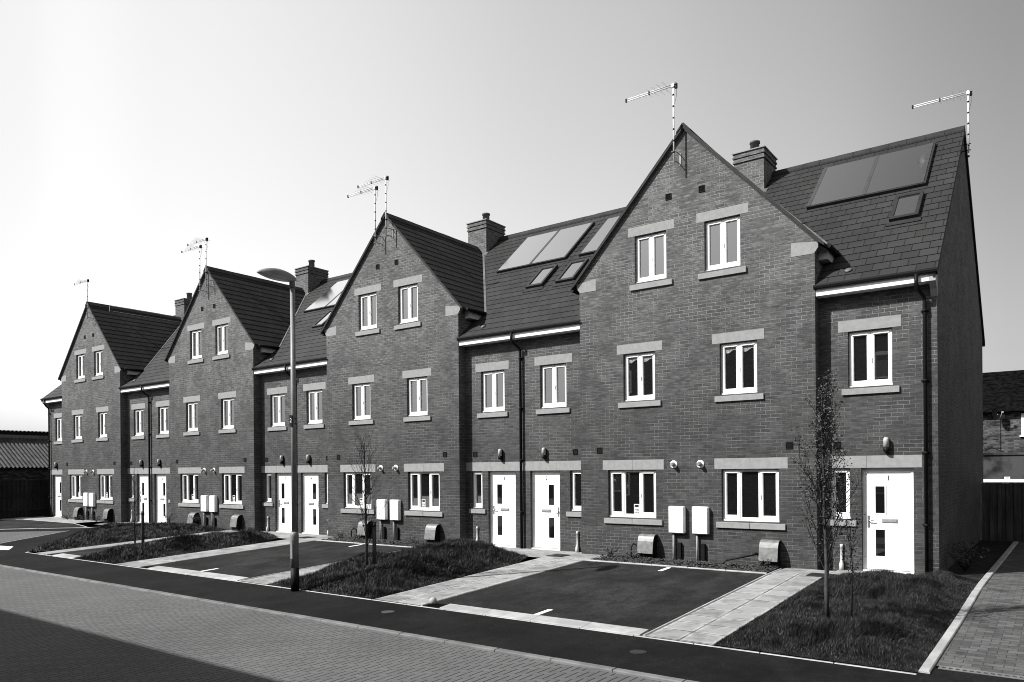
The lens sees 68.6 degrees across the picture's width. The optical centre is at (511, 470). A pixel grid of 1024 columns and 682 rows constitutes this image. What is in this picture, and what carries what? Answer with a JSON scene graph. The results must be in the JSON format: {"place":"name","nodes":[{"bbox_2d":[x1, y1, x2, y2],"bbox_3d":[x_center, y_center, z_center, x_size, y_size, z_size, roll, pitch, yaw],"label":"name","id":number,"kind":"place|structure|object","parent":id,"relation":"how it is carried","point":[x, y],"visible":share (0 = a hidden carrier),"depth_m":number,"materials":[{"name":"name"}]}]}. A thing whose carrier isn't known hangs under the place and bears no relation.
{"place":"outdoors","nodes":[
{"label":"outdoors","id":0,"kind":"place"},
{"bbox_2d":[0,531,63,542],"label":"side road","id":1,"kind":"structure","parent":0,"point":[8,536],"depth_m":29.13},
{"bbox_2d":[0,519,84,528],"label":"parking bay","id":2,"kind":"object","parent":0,"point":[16,524],"visible":1,"depth_m":33.58,"materials":[{"name":"grey asphalt"}]},
{"bbox_2d":[0,516,98,522],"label":"footpath","id":3,"kind":"structure","parent":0,"point":[53,519],"depth_m":36.50,"materials":[{"name":"concrete"}]},
{"bbox_2d":[58,542,148,555],"bbox_3d":[-11.603,2.396,24.665,1.800,0.226,5.430,0,0,36],"label":"parking bay","id":4,"kind":"object","parent":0,"point":[83,552],"visible":0.2,"depth_m":23.24,"materials":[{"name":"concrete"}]},
{"bbox_2d":[39,532,213,553],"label":"footpath","id":5,"kind":"structure","parent":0,"point":[81,548],"depth_m":24.45,"materials":[{"name":"concrete"}]},
{"bbox_2d":[118,539,311,566],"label":"footpath","id":6,"kind":"structure","parent":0,"point":[200,554],"depth_m":21.71,"materials":[{"name":"concrete"}]},
{"bbox_2d":[152,541,405,577],"bbox_3d":[-6.128,2.351,20.632,4.360,0.226,5.430,0,0,36],"label":"parking bay","id":7,"kind":"object","parent":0,"point":[260,562],"visible":0.8,"depth_m":20.24,"materials":[{"name":"grey asphalt"}]},
{"bbox_2d":[242,562,338,583],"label":"footpath","id":8,"kind":"structure","parent":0,"point":[271,578],"depth_m":17.26,"materials":[{"name":"concrete"}]},
{"bbox_2d":[263,531,333,540],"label":"footpath","id":9,"kind":"structure","parent":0,"point":[286,535],"depth_m":25.61,"materials":[{"name":"concrete"}]},
{"bbox_2d":[318,540,411,547],"bbox_3d":[-4.507,2.237,22.834,4.350,0.084,0.060,0,0,36],"label":"edging","id":10,"kind":"object","parent":9,"relation":"on","point":[364,543],"visible":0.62,"depth_m":22.82,"materials":[{"name":"concrete"}]},
{"bbox_2d":[0,567,661,681],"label":"road","id":11,"kind":"structure","parent":0,"point":[55,629],"depth_m":10.65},
{"bbox_2d":[0,430,48,479],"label":"warehouse","id":12,"kind":"structure","parent":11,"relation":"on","point":[23,455],"depth_m":42.24,"materials":[{"name":"metal"}]},
{"bbox_2d":[29,521,980,672],"bbox_3d":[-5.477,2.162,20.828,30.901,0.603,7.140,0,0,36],"label":"grass bank","id":13,"kind":"structure","parent":0,"point":[421,573],"depth_m":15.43,"materials":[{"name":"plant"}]},
{"bbox_2d":[126,470,142,543],"bbox_3d":[-11.314,1.051,22.446,0.466,2.510,0.491,0,0,36],"label":"young tree","id":14,"kind":"object","parent":13,"relation":"on","point":[134,495],"visible":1,"depth_m":22.47,"materials":[{"name":"grey plant"}]},
{"bbox_2d":[140,511,143,542],"bbox_3d":[-11.214,1.795,22.590,0.293,1.160,0.089,0,0,-9],"label":"tree stake","id":15,"kind":"object","parent":13,"relation":"on","point":[142,526],"visible":0.89,"depth_m":22.57,"materials":[{"name":"black wood"}]},
{"bbox_2d":[0,564,697,681],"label":"kerb","id":16,"kind":"structure","parent":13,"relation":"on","point":[536,656],"depth_m":11.28,"materials":[{"name":"concrete"}]},
{"bbox_2d":[346,430,389,566],"bbox_3d":[-3.100,0.645,16.187,1.035,3.167,0.834,0,0,-24],"label":"young tree","id":17,"kind":"object","parent":13,"relation":"on","point":[365,508],"visible":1,"depth_m":16.13,"materials":[{"name":"grey plant"}]},
{"bbox_2d":[363,522,375,564],"bbox_3d":[-3.071,1.702,16.193,0.293,1.210,0.089,0,0,-9],"label":"tree stake","id":18,"kind":"object","parent":13,"relation":"on","point":[374,544],"visible":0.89,"depth_m":16.17,"materials":[{"name":"black wood"}]},
{"bbox_2d":[376,558,579,604],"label":"footpath","id":19,"kind":"structure","parent":13,"relation":"on","point":[437,591],"depth_m":15.78,"materials":[{"name":"concrete"}]},
{"bbox_2d":[0,527,969,681],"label":"footway","id":20,"kind":"structure","parent":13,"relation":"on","point":[694,662],"depth_m":11.48,"materials":[{"name":"concrete"}]},
{"bbox_2d":[0,479,48,518],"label":"timber fence","id":21,"kind":"object","parent":20,"relation":"on","point":[23,498],"visible":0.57,"depth_m":38.70,"materials":[{"name":"black wood"}]},
{"bbox_2d":[46,541,148,555],"bbox_3d":[-12.439,2.426,25.113,0.050,0.312,5.730,0,0,36],"label":"edging","id":22,"kind":"object","parent":20,"relation":"on","point":[51,554],"visible":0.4,"depth_m":23.65,"materials":[{"name":"concrete"}]},
{"bbox_2d":[139,540,314,566],"bbox_3d":[-7.991,2.390,21.837,0.050,0.311,5.730,0,0,36],"label":"edging","id":23,"kind":"object","parent":20,"relation":"on","point":[224,554],"visible":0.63,"depth_m":21.44,"materials":[{"name":"concrete"}]},
{"bbox_2d":[257,268,298,591],"bbox_3d":[-4.710,-0.796,15.157,0.310,6.573,0.908,0,0,36],"label":"street lamp","id":24,"kind":"object","parent":20,"relation":"on","point":[276,274],"visible":1,"depth_m":15.40,"materials":[{"name":"grey metal"}]},
{"bbox_2d":[239,549,405,581],"bbox_3d":[-4.365,2.355,19.290,0.050,0.321,5.930,0,0,36],"label":"edging","id":25,"kind":"object","parent":20,"relation":"on","point":[289,571],"visible":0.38,"depth_m":17.80,"materials":[{"name":"concrete"}]},
{"bbox_2d":[0,519,916,674],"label":"edging","id":26,"kind":"object","parent":20,"relation":"on","point":[488,615],"visible":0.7,"depth_m":12.15,"materials":[{"name":"concrete"}]},
{"bbox_2d":[52,553,82,558],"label":"drop kerb","id":27,"kind":"structure","parent":26,"relation":"on","point":[67,555],"depth_m":22.19,"materials":[{"name":"concrete"}]},
{"bbox_2d":[147,566,248,580],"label":"drop kerb","id":28,"kind":"structure","parent":26,"relation":"on","point":[202,573],"depth_m":18.06,"materials":[{"name":"concrete"}]},
{"bbox_2d":[440,604,648,635],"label":"drop kerb","id":29,"kind":"structure","parent":26,"relation":"on","point":[570,622],"depth_m":12.07,"materials":[{"name":"concrete"}]},
{"bbox_2d":[421,560,583,605],"bbox_3d":[0.060,2.324,15.906,0.050,0.310,5.730,0,0,36],"label":"edging","id":30,"kind":"object","parent":20,"relation":"on","point":[500,583],"visible":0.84,"depth_m":15.43,"materials":[{"name":"concrete"}]},
{"bbox_2d":[642,568,781,636],"bbox_3d":[3.878,2.287,13.620,0.050,0.319,6.580,0,0,36],"label":"edging","id":31,"kind":"object","parent":20,"relation":"on","point":[679,617],"visible":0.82,"depth_m":12.83,"materials":[{"name":"concrete"}]},
{"bbox_2d":[504,547,608,561],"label":"footpath","id":32,"kind":"structure","parent":13,"relation":"on","point":[541,553],"depth_m":19.59,"materials":[{"name":"concrete"}]},
{"bbox_2d":[321,536,781,572],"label":"mulch","id":33,"kind":"object","parent":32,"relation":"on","point":[705,564],"visible":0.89,"depth_m":17.55,"materials":[{"name":"soil"}]},
{"bbox_2d":[722,552,758,563],"bbox_3d":[5.090,1.942,16.691,0.810,0.274,0.069,0,0,8],"label":"hose","id":34,"kind":"object","parent":33,"relation":"on","point":[755,553],"visible":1,"depth_m":16.66,"materials":[{"name":"black plastic"}]},
{"bbox_2d":[586,559,766,573],"bbox_3d":[3.544,2.170,16.903,4.350,0.084,0.060,0,0,36],"label":"edging","id":35,"kind":"object","parent":32,"relation":"on","point":[678,566],"visible":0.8,"depth_m":16.73,"materials":[{"name":"concrete"}]},
{"bbox_2d":[437,561,764,630],"bbox_3d":[1.923,2.284,14.701,4.360,0.226,5.430,0,0,36],"label":"parking bay","id":36,"kind":"object","parent":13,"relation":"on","point":[649,597],"visible":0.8,"depth_m":14.21,"materials":[{"name":"grey asphalt"}]},
{"bbox_2d":[646,568,833,644],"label":"footpath","id":37,"kind":"structure","parent":13,"relation":"on","point":[713,623],"depth_m":12.46,"materials":[{"name":"concrete"}]},
{"bbox_2d":[790,368,868,618],"bbox_3d":[4.733,0.340,11.060,1.109,3.708,1.150,0,0,36],"label":"young tree","id":38,"kind":"object","parent":13,"relation":"on","point":[819,427],"visible":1,"depth_m":11.01,"materials":[{"name":"grey plant"}]},
{"bbox_2d":[0,0,1023,430],"label":"sky","id":39,"kind":"structure","parent":0,"point":[132,132],"materials":[{"name":"white"}]},
{"bbox_2d":[911,668,1023,681],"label":"footway","id":40,"kind":"structure","parent":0,"point":[956,675],"depth_m":8.68,"materials":[{"name":"concrete"}]},
{"bbox_2d":[946,540,1012,578],"bbox_3d":[11.513,2.078,18.360,0.796,0.001,9.200,0,0,36],"label":"soil strip","id":41,"kind":"object","parent":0,"point":[978,568],"visible":0.6,"depth_m":17.62,"materials":[{"name":"black soil"}]},
{"bbox_2d":[945,543,988,571],"bbox_3d":[9.396,1.794,15.500,0.811,0.564,0.547,0,0,36],"label":"plant","id":42,"kind":"object","parent":41,"relation":"on","point":[960,561],"visible":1,"depth_m":15.49,"materials":[{"name":"black plant"}]},
{"bbox_2d":[953,537,994,563],"bbox_3d":[10.154,1.756,16.642,0.938,0.628,0.624,0,0,36],"label":"plant","id":43,"kind":"object","parent":41,"relation":"on","point":[964,550],"visible":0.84,"depth_m":16.65,"materials":[{"name":"black plant"}]},
{"bbox_2d":[936,542,1023,675],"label":"driveway","id":44,"kind":"structure","parent":0,"point":[989,636],"depth_m":10.72,"materials":[{"name":"grey brick"}]},
{"bbox_2d":[918,541,1017,673],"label":"kerb","id":45,"kind":"structure","parent":44,"relation":"on","point":[931,661],"depth_m":11.16,"materials":[{"name":"concrete"}]},
{"bbox_2d":[938,665,1023,679],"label":"channel drain","id":46,"kind":"object","parent":44,"relation":"on","point":[982,672],"visible":0.69,"depth_m":8.79,"materials":[{"name":"metal"}]},
{"label":"back yard","id":47,"kind":"structure","parent":0,"visible":0},
{"bbox_2d":[40,303,174,526],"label":"brick house","id":48,"kind":"structure","parent":47,"relation":"on","point":[66,402],"depth_m":36.70,"materials":[{"name":"grey brick"}]},
{"bbox_2d":[53,475,61,517],"bbox_3d":[-23.194,1.285,38.457,0.970,2.175,0.150,0,0,36],"label":"door","id":49,"kind":"structure","parent":48,"relation":"in","point":[58,513],"depth_m":38.54,"materials":[{"name":"white paint"}]},
{"bbox_2d":[54,413,61,443],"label":"window","id":50,"kind":"structure","parent":48,"relation":"in","point":[57,415],"depth_m":38.31,"materials":[{"name":"white plastic"}]},
{"bbox_2d":[68,469,83,502],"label":"window","id":51,"kind":"structure","parent":48,"relation":"in","point":[76,480],"depth_m":36.62,"materials":[{"name":"white plastic"}]},
{"bbox_2d":[71,409,83,442],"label":"window","id":52,"kind":"structure","parent":48,"relation":"in","point":[78,418],"depth_m":36.39,"materials":[{"name":"white plastic"}]},
{"bbox_2d":[74,349,85,382],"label":"window","id":53,"kind":"structure","parent":48,"relation":"in","point":[80,357],"depth_m":36.22,"materials":[{"name":"white plastic"}]},
{"bbox_2d":[142,268,209,532],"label":"brick house","id":54,"kind":"structure","parent":47,"relation":"on","point":[177,386],"depth_m":30.75,"materials":[{"name":"grey brick"}]},
{"bbox_2d":[156,474,165,522],"bbox_3d":[-15.143,1.218,32.526,0.970,2.175,0.150,0,0,36],"label":"door","id":55,"kind":"structure","parent":54,"relation":"in","point":[160,478],"depth_m":32.60,"materials":[{"name":"white paint"}]},
{"bbox_2d":[156,400,169,437],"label":"window","id":56,"kind":"structure","parent":54,"relation":"in","point":[164,415],"depth_m":32.35,"materials":[{"name":"white plastic"}]},
{"bbox_2d":[178,467,200,506],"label":"window","id":57,"kind":"structure","parent":54,"relation":"in","point":[189,482],"depth_m":30.65,"materials":[{"name":"white plastic"}]},
{"bbox_2d":[183,395,199,435],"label":"window","id":58,"kind":"structure","parent":54,"relation":"in","point":[192,407],"depth_m":30.45,"materials":[{"name":"white plastic"}]},
{"bbox_2d":[181,245,206,291],"bbox_3d":[-12.769,-7.963,29.876,1.340,1.860,0.640,0,0,36],"label":"tv aerial","id":59,"kind":"object","parent":54,"relation":"attached to","point":[201,247],"visible":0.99,"depth_m":29.55,"materials":[{"name":"metal"}]},
{"bbox_2d":[187,322,203,363],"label":"window","id":60,"kind":"structure","parent":54,"relation":"in","point":[196,335],"depth_m":30.26,"materials":[{"name":"white plastic"}]},
{"bbox_2d":[85,293,327,526],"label":"brick house","id":61,"kind":"structure","parent":47,"relation":"on","point":[128,352],"depth_m":34.60,"materials":[{"name":"grey brick"}]},
{"bbox_2d":[74,279,93,318],"bbox_3d":[-20.354,-8.035,35.462,1.340,1.870,0.640,0,0,36],"label":"tv aerial","id":62,"kind":"object","parent":61,"relation":"attached to","point":[81,281],"visible":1,"depth_m":35.14,"materials":[{"name":"metal"}]},
{"bbox_2d":[92,345,104,379],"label":"window","id":63,"kind":"structure","parent":61,"relation":"in","point":[99,354],"depth_m":35.14,"materials":[{"name":"white plastic"}]},
{"bbox_2d":[96,406,108,440],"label":"window","id":64,"kind":"structure","parent":61,"relation":"in","point":[103,415],"depth_m":34.92,"materials":[{"name":"white plastic"}]},
{"bbox_2d":[97,469,113,503],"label":"window","id":65,"kind":"structure","parent":61,"relation":"in","point":[105,474],"depth_m":34.84,"materials":[{"name":"white plastic"}]},
{"bbox_2d":[131,403,144,439],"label":"window","id":66,"kind":"structure","parent":61,"relation":"in","point":[138,413],"depth_m":33.55,"materials":[{"name":"white plastic"}]},
{"bbox_2d":[139,474,148,522],"bbox_3d":[-16.334,1.228,33.404,0.980,2.175,0.150,0,0,36],"label":"door","id":67,"kind":"structure","parent":61,"relation":"in","point":[143,478],"depth_m":33.46,"materials":[{"name":"white paint"}]},
{"bbox_2d":[203,260,351,539],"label":"brick house","id":68,"kind":"structure","parent":47,"relation":"on","point":[249,391],"depth_m":28.69,"materials":[{"name":"grey brick"}]},
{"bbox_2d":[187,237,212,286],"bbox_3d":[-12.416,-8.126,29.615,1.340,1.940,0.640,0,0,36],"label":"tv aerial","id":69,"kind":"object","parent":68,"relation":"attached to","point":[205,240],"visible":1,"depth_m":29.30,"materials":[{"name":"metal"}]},
{"bbox_2d":[212,317,230,359],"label":"window","id":70,"kind":"structure","parent":68,"relation":"in","point":[222,330],"depth_m":29.19,"materials":[{"name":"white plastic"}]},
{"bbox_2d":[218,391,235,433],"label":"window","id":71,"kind":"structure","parent":68,"relation":"in","point":[228,404],"depth_m":28.97,"materials":[{"name":"white plastic"}]},
{"bbox_2d":[219,467,244,508],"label":"window","id":72,"kind":"structure","parent":68,"relation":"in","point":[232,475],"depth_m":28.88,"materials":[{"name":"white plastic"}]},
{"bbox_2d":[263,473,273,505],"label":"window","id":73,"kind":"structure","parent":68,"relation":"in","point":[268,474],"depth_m":28.05,"materials":[{"name":"white plastic"}]},
{"bbox_2d":[267,386,286,430],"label":"window","id":74,"kind":"structure","parent":68,"relation":"in","point":[278,401],"depth_m":27.63,"materials":[{"name":"white plastic"}]},
{"bbox_2d":[276,473,291,532],"bbox_3d":[-8.283,1.161,27.473,0.980,2.175,0.150,0,0,36],"label":"door","id":75,"kind":"structure","parent":68,"relation":"in","point":[284,508],"depth_m":27.53,"materials":[{"name":"white paint"}]},
{"bbox_2d":[286,214,388,539],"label":"brick house","id":76,"kind":"structure","parent":47,"relation":"on","point":[341,377],"depth_m":24.87,"materials":[{"name":"grey brick"}]},
{"bbox_2d":[302,473,318,534],"bbox_3d":[-7.092,1.151,26.595,0.970,2.175,0.150,0,0,36],"label":"door","id":77,"kind":"structure","parent":76,"relation":"in","point":[310,480],"depth_m":26.65,"materials":[{"name":"white paint"}]},
{"bbox_2d":[303,382,325,428],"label":"window","id":78,"kind":"structure","parent":76,"relation":"in","point":[314,397],"depth_m":26.40,"materials":[{"name":"white plastic"}]},
{"bbox_2d":[340,464,374,513],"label":"window","id":79,"kind":"structure","parent":76,"relation":"in","point":[347,469],"depth_m":24.77,"materials":[{"name":"white plastic"}]},
{"bbox_2d":[348,375,373,424],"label":"window","id":80,"kind":"structure","parent":76,"relation":"in","point":[361,392],"depth_m":24.54,"materials":[{"name":"white plastic"}]},
{"bbox_2d":[347,185,382,244],"bbox_3d":[-4.790,-8.049,23.998,1.340,1.860,0.640,0,0,36],"label":"tv aerial","id":81,"kind":"object","parent":76,"relation":"attached to","point":[375,188],"visible":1,"depth_m":23.68,"materials":[{"name":"metal"}]},
{"bbox_2d":[355,283,380,336],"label":"window","id":82,"kind":"structure","parent":76,"relation":"in","point":[367,302],"depth_m":24.32,"materials":[{"name":"white plastic"}]},
{"bbox_2d":[381,211,607,547],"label":"brick house","id":83,"kind":"structure","parent":47,"relation":"on","point":[458,310],"depth_m":22.66,"materials":[{"name":"grey brick"}]},
{"bbox_2d":[357,176,393,237],"bbox_3d":[-4.405,-8.222,23.713,1.340,1.920,0.640,0,0,36],"label":"tv aerial","id":84,"kind":"object","parent":83,"relation":"attached to","point":[385,178],"visible":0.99,"depth_m":23.39,"materials":[{"name":"metal"}]},
{"bbox_2d":[393,274,421,329],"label":"window","id":85,"kind":"structure","parent":83,"relation":"in","point":[408,294],"depth_m":23.25,"materials":[{"name":"white plastic"}]},
{"bbox_2d":[402,368,430,421],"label":"window","id":86,"kind":"structure","parent":83,"relation":"in","point":[417,386],"depth_m":23.05,"materials":[{"name":"white plastic"}]},
{"bbox_2d":[404,463,443,516],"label":"window","id":87,"kind":"structure","parent":83,"relation":"in","point":[423,485],"depth_m":22.93,"materials":[{"name":"white plastic"}]},
{"bbox_2d":[469,471,485,513],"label":"window","id":88,"kind":"structure","parent":83,"relation":"in","point":[477,475],"depth_m":22.10,"materials":[{"name":"white plastic"}]},
{"bbox_2d":[475,360,508,417],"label":"window","id":89,"kind":"structure","parent":83,"relation":"in","point":[493,381],"depth_m":21.69,"materials":[{"name":"white plastic"}]},
{"bbox_2d":[490,471,515,547],"bbox_3d":[-0.232,1.094,21.542,0.980,2.175,0.150,0,0,36],"label":"door","id":90,"kind":"structure","parent":83,"relation":"in","point":[502,483],"depth_m":21.57,"materials":[{"name":"white paint"}]},
{"bbox_2d":[513,125,687,559],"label":"brick house","id":91,"kind":"structure","parent":47,"relation":"on","point":[599,331],"depth_m":18.95,"materials":[{"name":"grey brick"}]},
{"bbox_2d":[531,471,559,550],"bbox_3d":[0.959,1.084,20.664,0.970,2.175,0.150,0,0,36],"label":"door","id":92,"kind":"structure","parent":91,"relation":"in","point":[545,484],"depth_m":20.69,"materials":[{"name":"white paint"}]},
{"bbox_2d":[534,353,571,414],"bbox_3d":[1.150,-2.351,20.447,1.220,1.585,0.190,0,0,36],"label":"window","id":93,"kind":"structure","parent":91,"relation":"in","point":[553,376],"depth_m":20.46,"materials":[{"name":"white plastic"}]},
{"bbox_2d":[566,471,580,516],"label":"window","id":94,"kind":"structure","parent":91,"relation":"in","point":[576,475],"depth_m":20.10,"materials":[{"name":"white plastic"}]},
{"bbox_2d":[603,459,663,525],"bbox_3d":[3.029,0.526,18.700,1.680,1.600,0.190,0,0,36],"label":"window","id":95,"kind":"structure","parent":91,"relation":"in","point":[629,487],"depth_m":18.74,"materials":[{"name":"white plastic"}]},
{"bbox_2d":[617,340,661,407],"bbox_3d":[3.170,-2.365,18.579,1.230,1.580,0.190,0,0,36],"label":"window","id":96,"kind":"structure","parent":91,"relation":"in","point":[640,367],"depth_m":18.58,"materials":[{"name":"white plastic"}]},
{"bbox_2d":[628,219,673,290],"bbox_3d":[3.420,-5.249,18.377,1.230,1.565,0.190,0,0,36],"label":"window","id":97,"kind":"structure","parent":91,"relation":"in","point":[650,249],"depth_m":18.39,"materials":[{"name":"white plastic"}]},
{"bbox_2d":[625,82,680,165],"bbox_3d":[3.333,-8.176,18.014,1.340,1.920,0.640,0,0,36],"label":"tv aerial","id":98,"kind":"object","parent":91,"relation":"attached to","point":[674,85],"visible":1,"depth_m":17.70,"materials":[{"name":"metal"}]},
{"bbox_2d":[676,122,984,583],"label":"brick house","id":99,"kind":"structure","parent":47,"relation":"on","point":[859,270],"depth_m":16.68,"materials":[{"name":"grey brick"}]},
{"bbox_2d":[696,202,747,279],"bbox_3d":[4.861,-5.261,17.316,1.230,1.565,0.190,0,0,36],"label":"window","id":100,"kind":"structure","parent":99,"relation":"in","point":[723,235],"depth_m":17.31,"materials":[{"name":"white plastic"}]},
{"bbox_2d":[712,328,763,401],"bbox_3d":[5.163,-2.381,17.111,1.200,1.580,0.190,0,0,36],"label":"window","id":101,"kind":"structure","parent":99,"relation":"in","point":[738,360],"depth_m":17.11,"materials":[{"name":"white plastic"}]},
{"bbox_2d":[714,457,787,529],"bbox_3d":[5.396,0.507,16.957,1.660,1.600,0.190,0,0,36],"label":"window","id":102,"kind":"structure","parent":99,"relation":"in","point":[750,485],"depth_m":16.99,"materials":[{"name":"white plastic"}]},
{"bbox_2d":[826,468,856,526],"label":"window","id":103,"kind":"structure","parent":99,"relation":"in","point":[846,513],"depth_m":16.13,"materials":[{"name":"white plastic"}]},
{"bbox_2d":[838,315,900,395],"bbox_3d":[7.506,-2.403,15.765,1.210,1.585,0.190,0,0,36],"label":"window","id":104,"kind":"structure","parent":99,"relation":"in","point":[870,352],"depth_m":15.76,"materials":[{"name":"white plastic"}]},
{"bbox_2d":[862,468,913,573],"bbox_3d":[7.819,1.027,15.611,0.980,2.175,0.150,0,0,36],"label":"door","id":105,"kind":"structure","parent":99,"relation":"in","point":[887,493],"depth_m":15.62,"materials":[{"name":"white paint"}]},
{"bbox_2d":[912,90,972,156],"bbox_3d":[10.842,-8.604,18.938,1.340,1.650,0.640,0,0,36],"label":"tv aerial","id":106,"kind":"object","parent":99,"relation":"attached to","point":[968,92],"visible":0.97,"depth_m":18.63,"materials":[{"name":"metal"}]},
{"bbox_2d":[981,483,1023,541],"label":"timber fence","id":107,"kind":"object","parent":47,"relation":"on","point":[1002,511],"visible":0.74,"depth_m":21.98,"materials":[{"name":"black wood"}]},
{"bbox_2d":[983,370,1023,478],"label":"old brick building","id":108,"kind":"structure","parent":47,"relation":"on","point":[1003,448],"depth_m":34.23,"materials":[{"name":"brick"}]},
{"bbox_2d":[992,408,1004,419],"bbox_3d":[22.085,-2.586,33.999,0.530,0.581,0.492,0,0,-36],"label":"satellite dish","id":109,"kind":"object","parent":108,"relation":"attached to","point":[998,415],"visible":1,"depth_m":34.04,"materials":[{"name":"metal"}]},
{"bbox_2d":[1020,413,1023,436],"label":"window","id":110,"kind":"structure","parent":108,"relation":"in","point":[1022,414],"depth_m":33.72,"materials":[{"name":"white plastic"}]},
{"bbox_2d":[983,479,1023,482],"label":"fascia board","id":111,"kind":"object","parent":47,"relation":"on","point":[1003,480],"depth_m":30.77,"materials":[{"name":"white plastic"}]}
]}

